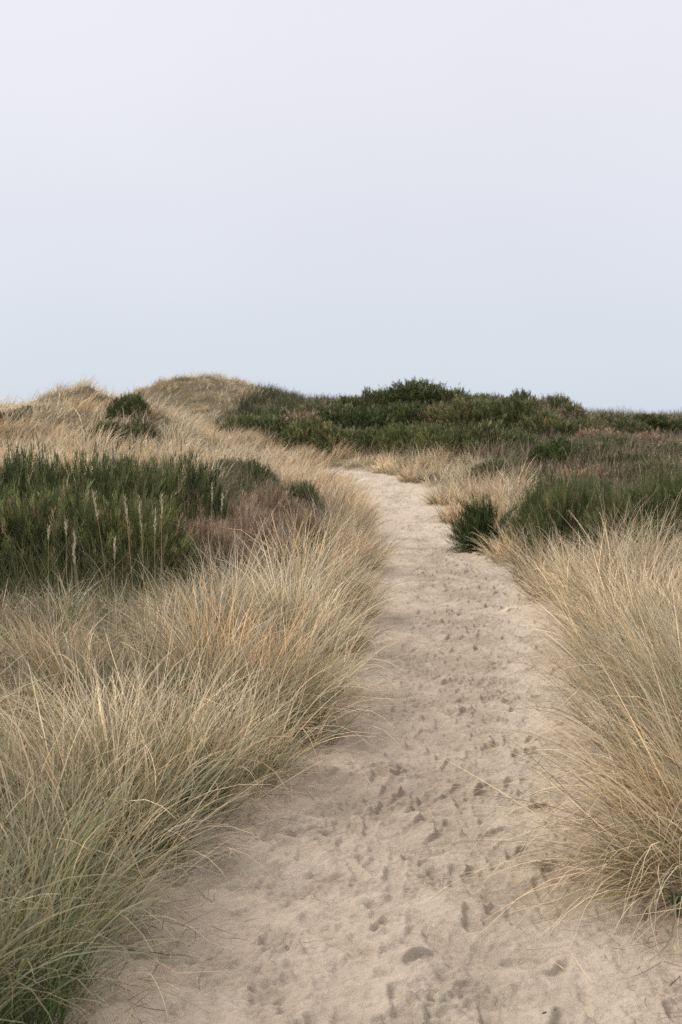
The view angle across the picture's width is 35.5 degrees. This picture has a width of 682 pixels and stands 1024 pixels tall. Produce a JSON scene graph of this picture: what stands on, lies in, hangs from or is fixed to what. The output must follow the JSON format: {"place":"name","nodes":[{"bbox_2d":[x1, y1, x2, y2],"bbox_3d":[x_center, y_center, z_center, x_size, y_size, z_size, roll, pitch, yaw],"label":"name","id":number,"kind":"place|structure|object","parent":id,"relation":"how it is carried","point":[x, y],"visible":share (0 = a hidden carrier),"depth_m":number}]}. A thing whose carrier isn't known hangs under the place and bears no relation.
{"place":"outdoors","nodes":[
{"label":"outdoors","id":0,"kind":"place"},
{"bbox_2d":[0,506,410,805],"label":"marram grass","id":1,"kind":"structure","parent":0,"point":[31,642],"depth_m":6.80},
{"bbox_2d":[0,376,681,1023],"bbox_3d":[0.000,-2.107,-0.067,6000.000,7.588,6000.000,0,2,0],"label":"dune terrain","id":2,"kind":"structure","parent":0,"point":[186,386],"depth_m":29.32},
{"bbox_2d":[0,476,44,590],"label":"broom bush","id":3,"kind":"object","parent":2,"relation":"on","point":[5,500],"visible":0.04,"depth_m":10.87},
{"bbox_2d":[0,430,84,509],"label":"broom bush","id":4,"kind":"object","parent":2,"relation":"on","point":[9,472],"visible":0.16,"depth_m":12.59},
{"bbox_2d":[0,477,130,611],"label":"broom bush","id":5,"kind":"object","parent":2,"relation":"on","point":[2,551],"visible":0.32,"depth_m":10.62},
{"bbox_2d":[0,841,145,995],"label":"grass tuft","id":6,"kind":"object","parent":2,"relation":"on","point":[76,957],"visible":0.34,"depth_m":3.34},
{"bbox_2d":[0,877,145,1023],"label":"grass tuft","id":7,"kind":"object","parent":2,"relation":"on","point":[52,1012],"visible":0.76,"depth_m":3.08},
{"bbox_2d":[0,467,155,607],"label":"broom bush","id":8,"kind":"object","parent":2,"relation":"on","point":[58,524],"visible":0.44,"depth_m":10.58},
{"bbox_2d":[15,427,160,526],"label":"broom bush","id":9,"kind":"object","parent":2,"relation":"on","point":[106,477],"visible":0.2,"depth_m":12.90},
{"bbox_2d":[85,417,128,444],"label":"broom bush","id":10,"kind":"object","parent":2,"relation":"on","point":[108,425],"visible":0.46,"depth_m":26.51},
{"bbox_2d":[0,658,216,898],"bbox_3d":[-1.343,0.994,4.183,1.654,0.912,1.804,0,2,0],"label":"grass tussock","id":11,"kind":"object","parent":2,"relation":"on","point":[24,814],"depth_m":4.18},
{"bbox_2d":[32,468,210,603],"bbox_3d":[-2.291,0.293,11.072,2.073,1.512,1.940,-1,2,-33],"label":"broom bush","id":12,"kind":"object","parent":2,"relation":"on","point":[134,514],"visible":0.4,"depth_m":10.77},
{"bbox_2d":[103,389,154,419],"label":"broom bush","id":13,"kind":"object","parent":2,"relation":"on","point":[131,401],"visible":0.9,"depth_m":28.66},
{"bbox_2d":[0,628,270,1023],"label":"marram grass","id":14,"kind":"structure","parent":2,"relation":"on","point":[6,947],"depth_m":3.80},
{"bbox_2d":[0,633,276,841],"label":"grass tussock","id":15,"kind":"object","parent":2,"relation":"on","point":[116,749],"depth_m":4.74},
{"bbox_2d":[116,412,163,446],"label":"broom bush","id":16,"kind":"object","parent":2,"relation":"on","point":[133,426],"visible":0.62,"depth_m":26.28},
{"bbox_2d":[3,369,278,431],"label":"marram grass","id":17,"kind":"structure","parent":2,"relation":"on","point":[239,381],"depth_m":58.43},
{"bbox_2d":[71,437,211,534],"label":"broom bush","id":18,"kind":"object","parent":2,"relation":"on","point":[150,473],"visible":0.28,"depth_m":13.35},
{"bbox_2d":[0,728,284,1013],"bbox_3d":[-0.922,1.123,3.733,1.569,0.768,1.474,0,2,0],"label":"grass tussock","id":19,"kind":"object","parent":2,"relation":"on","point":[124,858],"depth_m":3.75},
{"bbox_2d":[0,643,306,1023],"bbox_3d":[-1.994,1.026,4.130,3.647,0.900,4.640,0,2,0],"label":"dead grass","id":20,"kind":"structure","parent":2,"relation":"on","point":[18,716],"depth_m":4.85},
{"bbox_2d":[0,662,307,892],"bbox_3d":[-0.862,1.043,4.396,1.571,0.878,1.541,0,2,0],"label":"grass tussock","id":21,"kind":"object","parent":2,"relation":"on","point":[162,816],"depth_m":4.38},
{"bbox_2d":[117,505,214,601],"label":"broom bush","id":22,"kind":"object","parent":2,"relation":"on","point":[182,550],"visible":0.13,"depth_m":11.06},
{"bbox_2d":[3,601,356,813],"bbox_3d":[-0.832,0.959,5.392,1.846,0.946,1.916,0,2,0],"label":"grass tussock","id":23,"kind":"object","parent":2,"relation":"on","point":[175,701],"depth_m":5.34},
{"bbox_2d":[0,556,369,757],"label":"dead grass","id":24,"kind":"structure","parent":2,"relation":"on","point":[102,611],"depth_m":7.54},
{"bbox_2d":[0,453,378,618],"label":"heath undergrowth","id":25,"kind":"object","parent":2,"relation":"on","point":[239,486],"visible":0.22,"depth_m":10.90},
{"bbox_2d":[150,716,246,811],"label":"grass tuft","id":26,"kind":"object","parent":2,"relation":"on","point":[198,779],"visible":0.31,"depth_m":5.02},
{"bbox_2d":[153,438,244,531],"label":"broom bush","id":27,"kind":"object","parent":2,"relation":"on","point":[198,481],"visible":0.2,"depth_m":14.03},
{"bbox_2d":[172,486,225,528],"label":"dead shrub","id":28,"kind":"object","parent":2,"relation":"on","point":[201,509],"visible":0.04,"depth_m":13.73},
{"bbox_2d":[0,383,400,537],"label":"marram grass","id":29,"kind":"structure","parent":2,"relation":"on","point":[188,425],"depth_m":27.09},
{"bbox_2d":[39,650,363,850],"bbox_3d":[-0.651,1.030,4.991,1.597,0.859,1.532,0,2,0],"label":"grass tussock","id":30,"kind":"object","parent":2,"relation":"on","point":[226,799],"depth_m":4.96},
{"bbox_2d":[174,504,257,581],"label":"dead shrub","id":31,"kind":"object","parent":2,"relation":"on","point":[206,526],"visible":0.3,"depth_m":11.86},
{"bbox_2d":[0,429,438,645],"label":"marram grass","id":32,"kind":"structure","parent":2,"relation":"on","point":[351,529],"depth_m":14.94},
{"bbox_2d":[76,675,371,1000],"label":"young grass","id":33,"kind":"structure","parent":2,"relation":"on","point":[229,835],"depth_m":4.68},
{"bbox_2d":[213,451,248,482],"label":"broom bush","id":34,"kind":"object","parent":2,"relation":"on","point":[227,460],"visible":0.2,"depth_m":19.28},
{"bbox_2d":[11,374,458,473],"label":"marram grass","id":35,"kind":"structure","parent":2,"relation":"on","point":[339,455],"depth_m":40.44},
{"bbox_2d":[216,410,264,436],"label":"broom bush","id":36,"kind":"object","parent":2,"relation":"on","point":[240,420],"visible":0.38,"depth_m":46.00},
{"bbox_2d":[201,485,285,530],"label":"dead shrub","id":37,"kind":"object","parent":2,"relation":"on","point":[242,505],"visible":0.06,"depth_m":15.12},
{"bbox_2d":[110,620,392,797],"bbox_3d":[-0.417,0.999,5.751,1.740,0.892,1.570,0,2,0],"label":"grass tussock","id":38,"kind":"object","parent":2,"relation":"on","point":[277,756],"depth_m":5.70},
{"bbox_2d":[226,452,283,491],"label":"broom bush","id":39,"kind":"object","parent":2,"relation":"on","point":[263,470],"visible":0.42,"depth_m":18.81},
{"bbox_2d":[218,501,297,567],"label":"dead shrub","id":40,"kind":"object","parent":2,"relation":"on","point":[248,522],"visible":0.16,"depth_m":13.08},
{"bbox_2d":[239,414,298,439],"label":"broom bush","id":41,"kind":"object","parent":2,"relation":"on","point":[272,423],"visible":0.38,"depth_m":44.63},
{"bbox_2d":[236,477,310,518],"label":"dead shrub","id":42,"kind":"object","parent":2,"relation":"on","point":[268,498],"visible":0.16,"depth_m":16.42},
{"bbox_2d":[264,407,328,434],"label":"shrub","id":43,"kind":"object","parent":2,"relation":"on","point":[295,415],"visible":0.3,"depth_m":45.28},
{"bbox_2d":[261,505,332,552],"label":"dead shrub","id":44,"kind":"object","parent":2,"relation":"on","point":[302,518],"visible":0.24,"depth_m":15.24},
{"bbox_2d":[192,518,409,658],"bbox_3d":[-0.434,0.658,9.375,2.294,1.267,2.015,0,2,0],"label":"grass tussock","id":45,"kind":"object","parent":2,"relation":"on","point":[301,574],"depth_m":9.21},
{"bbox_2d":[278,473,326,519],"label":"broom bush","id":46,"kind":"object","parent":2,"relation":"on","point":[312,490],"visible":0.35,"depth_m":17.46},
{"bbox_2d":[274,413,339,449],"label":"broom bush","id":47,"kind":"object","parent":2,"relation":"on","point":[303,432],"visible":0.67,"depth_m":42.70},
{"bbox_2d":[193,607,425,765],"bbox_3d":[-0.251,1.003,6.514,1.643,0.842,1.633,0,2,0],"label":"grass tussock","id":48,"kind":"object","parent":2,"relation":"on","point":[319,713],"depth_m":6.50},
{"bbox_2d":[294,398,334,414],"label":"broom bush","id":49,"kind":"object","parent":2,"relation":"on","point":[313,404],"visible":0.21,"depth_m":52.50},
{"bbox_2d":[236,583,433,712],"bbox_3d":[-0.225,0.947,7.752,1.938,0.873,1.650,0,2,0],"label":"grass tussock","id":50,"kind":"object","parent":2,"relation":"on","point":[344,663],"depth_m":7.80},
{"bbox_2d":[305,398,365,429],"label":"broom bush","id":51,"kind":"object","parent":2,"relation":"on","point":[327,413],"visible":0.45,"depth_m":46.18},
{"bbox_2d":[304,421,376,456],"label":"broom bush","id":52,"kind":"object","parent":2,"relation":"on","point":[341,434],"visible":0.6,"depth_m":41.83},
{"bbox_2d":[266,557,421,657],"bbox_3d":[-0.029,0.825,9.553,1.684,1.011,1.676,-1,2,-32],"label":"grass tussock","id":53,"kind":"object","parent":2,"relation":"on","point":[358,645],"depth_m":9.59},
{"bbox_2d":[326,393,369,412],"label":"broom bush","id":54,"kind":"object","parent":2,"relation":"on","point":[344,400],"visible":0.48,"depth_m":52.19},
{"bbox_2d":[283,526,423,619],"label":"grass tussock","id":55,"kind":"object","parent":2,"relation":"on","point":[375,600],"depth_m":12.00},
{"bbox_2d":[326,476,392,528],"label":"grass tussock","id":56,"kind":"object","parent":2,"relation":"on","point":[374,508],"depth_m":21.44},
{"bbox_2d":[332,402,403,431],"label":"broom bush","id":57,"kind":"object","parent":2,"relation":"on","point":[372,415],"visible":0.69,"depth_m":45.67},
{"bbox_2d":[326,506,412,569],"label":"grass tussock","id":58,"kind":"object","parent":2,"relation":"on","point":[381,561],"depth_m":16.11},
{"bbox_2d":[345,423,405,456],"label":"broom bush","id":59,"kind":"object","parent":2,"relation":"on","point":[366,434],"visible":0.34,"depth_m":41.20},
{"bbox_2d":[351,384,405,407],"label":"broom bush","id":60,"kind":"object","parent":2,"relation":"on","point":[376,396],"visible":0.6,"depth_m":52.21},
{"bbox_2d":[358,454,401,472],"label":"grass tussock","id":61,"kind":"object","parent":2,"relation":"on","point":[378,468],"depth_m":36.61},
{"bbox_2d":[369,418,440,454],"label":"broom bush","id":62,"kind":"object","parent":2,"relation":"on","point":[402,434],"visible":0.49,"depth_m":39.53},
{"bbox_2d":[371,399,438,427],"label":"broom bush","id":63,"kind":"object","parent":2,"relation":"on","point":[403,410],"visible":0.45,"depth_m":46.59},
{"bbox_2d":[389,462,434,482],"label":"grass tussock","id":64,"kind":"object","parent":2,"relation":"on","point":[405,476],"depth_m":33.29},
{"bbox_2d":[384,377,448,402],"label":"broom bush","id":65,"kind":"object","parent":2,"relation":"on","point":[420,389],"visible":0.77,"depth_m":52.36},
{"bbox_2d":[401,420,474,458],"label":"broom bush","id":66,"kind":"object","parent":2,"relation":"on","point":[430,434],"visible":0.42,"depth_m":37.45},
{"bbox_2d":[408,398,469,427],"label":"broom bush","id":67,"kind":"object","parent":2,"relation":"on","point":[434,408],"visible":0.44,"depth_m":46.14},
{"bbox_2d":[415,479,466,505],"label":"grass tussock","id":68,"kind":"object","parent":2,"relation":"on","point":[440,499],"depth_m":28.39},
{"bbox_2d":[207,380,681,490],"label":"heath undergrowth","id":69,"kind":"object","parent":2,"relation":"on","point":[291,400],"visible":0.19,"depth_m":35.67},
{"bbox_2d":[421,382,469,405],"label":"broom bush","id":70,"kind":"object","parent":2,"relation":"on","point":[450,393],"visible":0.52,"depth_m":52.17},
{"bbox_2d":[420,493,480,522],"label":"grass tussock","id":71,"kind":"object","parent":2,"relation":"on","point":[449,513],"depth_m":24.41},
{"bbox_2d":[432,392,507,428],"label":"broom bush","id":72,"kind":"object","parent":2,"relation":"on","point":[463,408],"visible":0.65,"depth_m":45.12},
{"bbox_2d":[382,439,565,512],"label":"marram grass","id":73,"kind":"structure","parent":2,"relation":"on","point":[447,471],"depth_m":30.78},
{"bbox_2d":[430,413,524,458],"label":"broom bush","id":74,"kind":"object","parent":2,"relation":"on","point":[490,428],"visible":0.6,"depth_m":35.87},
{"bbox_2d":[437,491,520,555],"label":"broom bush","id":75,"kind":"object","parent":2,"relation":"on","point":[476,516],"visible":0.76,"depth_m":18.84},
{"bbox_2d":[464,455,521,481],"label":"broom bush","id":76,"kind":"object","parent":2,"relation":"on","point":[495,463],"visible":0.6,"depth_m":30.45},
{"bbox_2d":[466,518,543,566],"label":"grass tussock","id":77,"kind":"object","parent":2,"relation":"on","point":[498,552],"depth_m":17.19},
{"bbox_2d":[487,426,540,450],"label":"broom bush","id":78,"kind":"object","parent":2,"relation":"on","point":[521,435],"visible":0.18,"depth_m":36.83},
{"bbox_2d":[474,394,559,429],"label":"broom bush","id":79,"kind":"object","parent":2,"relation":"on","point":[518,407],"visible":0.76,"depth_m":44.19},
{"bbox_2d":[469,512,593,583],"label":"grass tussock","id":80,"kind":"object","parent":2,"relation":"on","point":[513,563],"depth_m":14.98},
{"bbox_2d":[502,459,573,558],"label":"broom bush","id":81,"kind":"object","parent":2,"relation":"on","point":[525,510],"visible":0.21,"depth_m":17.51},
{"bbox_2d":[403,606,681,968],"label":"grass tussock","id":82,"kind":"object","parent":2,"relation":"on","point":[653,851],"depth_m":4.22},
{"bbox_2d":[510,408,579,441],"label":"broom bush","id":83,"kind":"object","parent":2,"relation":"on","point":[551,424],"visible":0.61,"depth_m":42.21},
{"bbox_2d":[477,524,618,602],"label":"grass tussock","id":84,"kind":"object","parent":2,"relation":"on","point":[531,589],"depth_m":13.28},
{"bbox_2d":[532,391,572,414],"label":"broom bush","id":85,"kind":"object","parent":2,"relation":"on","point":[552,400],"visible":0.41,"depth_m":47.98},
{"bbox_2d":[523,432,593,468],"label":"broom bush","id":86,"kind":"object","parent":2,"relation":"on","point":[545,449],"visible":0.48,"depth_m":31.07},
{"bbox_2d":[518,474,605,562],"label":"broom bush","id":87,"kind":"object","parent":2,"relation":"on","point":[576,504],"visible":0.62,"depth_m":16.39},
{"bbox_2d":[453,591,681,861],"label":"grass tussock","id":88,"kind":"object","parent":2,"relation":"on","point":[631,734],"depth_m":5.04},
{"bbox_2d":[453,463,681,594],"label":"marram grass","id":89,"kind":"structure","parent":2,"relation":"on","point":[513,496],"depth_m":14.71},
{"bbox_2d":[554,399,590,421],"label":"broom bush","id":90,"kind":"object","parent":2,"relation":"on","point":[579,409],"visible":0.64,"depth_m":47.09},
{"bbox_2d":[498,512,650,618],"bbox_3d":[2.690,0.601,11.832,2.120,1.223,2.064,0,2,0],"label":"grass tussock","id":91,"kind":"object","parent":2,"relation":"on","point":[570,566],"depth_m":11.88},
{"bbox_2d":[549,411,606,438],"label":"broom bush","id":92,"kind":"object","parent":2,"relation":"on","point":[582,423],"visible":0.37,"depth_m":42.33},
{"bbox_2d":[481,553,681,707],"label":"grass tussock","id":93,"kind":"object","parent":2,"relation":"on","point":[583,651],"depth_m":7.83},
{"bbox_2d":[550,452,619,551],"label":"broom bush","id":94,"kind":"object","parent":2,"relation":"on","point":[590,481],"visible":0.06,"depth_m":17.45},
{"bbox_2d":[489,580,681,760],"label":"grass tussock","id":95,"kind":"object","parent":2,"relation":"on","point":[578,714],"depth_m":6.24},
{"bbox_2d":[552,462,621,486],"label":"dead shrub","id":96,"kind":"object","parent":2,"relation":"on","point":[584,471],"visible":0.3,"depth_m":26.65},
{"bbox_2d":[494,491,681,860],"bbox_3d":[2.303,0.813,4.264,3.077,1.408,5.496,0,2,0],"label":"marram grass","id":97,"kind":"structure","parent":2,"relation":"on","point":[670,658],"depth_m":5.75},
{"bbox_2d":[499,471,681,570],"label":"heath undergrowth","id":98,"kind":"object","parent":2,"relation":"on","point":[615,480],"visible":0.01,"depth_m":20.86},
{"bbox_2d":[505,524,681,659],"bbox_3d":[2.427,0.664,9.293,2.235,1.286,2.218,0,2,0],"label":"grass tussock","id":99,"kind":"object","parent":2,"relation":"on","point":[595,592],"depth_m":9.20},
{"bbox_2d":[564,498,637,559],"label":"grass tuft","id":100,"kind":"object","parent":2,"relation":"on","point":[593,520],"visible":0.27,"depth_m":15.64},
{"bbox_2d":[587,411,635,428],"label":"broom bush","id":101,"kind":"object","parent":2,"relation":"on","point":[611,418],"visible":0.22,"depth_m":46.89},
{"bbox_2d":[577,464,647,529],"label":"broom bush","id":102,"kind":"object","parent":2,"relation":"on","point":[606,493],"visible":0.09,"depth_m":16.85},
{"bbox_2d":[581,430,648,451],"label":"shrub","id":103,"kind":"object","parent":2,"relation":"on","point":[620,438],"visible":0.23,"depth_m":34.39},
{"bbox_2d":[559,549,681,755],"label":"dead grass","id":104,"kind":"structure","parent":2,"relation":"on","point":[635,611],"depth_m":9.98},
{"bbox_2d":[600,450,657,468],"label":"shrub","id":105,"kind":"object","parent":2,"relation":"on","point":[608,459],"visible":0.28,"depth_m":29.64},
{"bbox_2d":[606,416,656,434],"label":"broom bush","id":106,"kind":"object","parent":2,"relation":"on","point":[620,424],"visible":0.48,"depth_m":44.83},
{"bbox_2d":[593,469,681,547],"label":"broom bush","id":107,"kind":"object","parent":2,"relation":"on","point":[639,501],"visible":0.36,"depth_m":15.56},
{"bbox_2d":[611,510,681,559],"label":"grass tuft","id":108,"kind":"object","parent":2,"relation":"on","point":[644,528],"visible":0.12,"depth_m":14.31},
{"bbox_2d":[614,457,680,482],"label":"broom bush","id":109,"kind":"object","parent":2,"relation":"on","point":[652,465],"visible":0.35,"depth_m":26.58},
{"bbox_2d":[627,411,673,428],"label":"broom bush","id":110,"kind":"object","parent":2,"relation":"on","point":[641,417],"visible":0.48,"depth_m":48.16},
{"bbox_2d":[625,442,681,549],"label":"broom bush","id":111,"kind":"object","parent":2,"relation":"on","point":[659,475],"visible":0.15,"depth_m":16.09},
{"bbox_2d":[633,427,680,443],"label":"dead shrub","id":112,"kind":"object","parent":2,"relation":"on","point":[652,435],"visible":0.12,"depth_m":39.38},
{"bbox_2d":[637,413,681,431],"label":"broom bush","id":113,"kind":"object","parent":2,"relation":"on","point":[676,422],"visible":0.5,"depth_m":47.97},
{"bbox_2d":[650,447,681,544],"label":"broom bush","id":114,"kind":"object","parent":2,"relation":"on","point":[673,491],"visible":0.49,"depth_m":15.20},
{"bbox_2d":[0,0,681,415],"label":"sky","id":115,"kind":"structure","parent":0,"point":[320,197]},
{"bbox_2d":[33,469,681,1023],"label":"sand path","id":116,"kind":"structure","parent":0,"point":[407,943],"depth_m":4.30},
{"bbox_2d":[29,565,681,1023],"bbox_3d":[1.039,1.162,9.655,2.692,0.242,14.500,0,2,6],"label":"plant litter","id":117,"kind":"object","parent":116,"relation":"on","point":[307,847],"visible":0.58,"depth_m":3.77},
{"bbox_2d":[506,537,681,655],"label":"grass tussock","id":118,"kind":"object","parent":116,"relation":"on","point":[582,600],"depth_m":9.63},
{"bbox_2d":[601,691,681,864],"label":"dead grass","id":119,"kind":"structure","parent":0,"point":[647,769],"depth_m":5.41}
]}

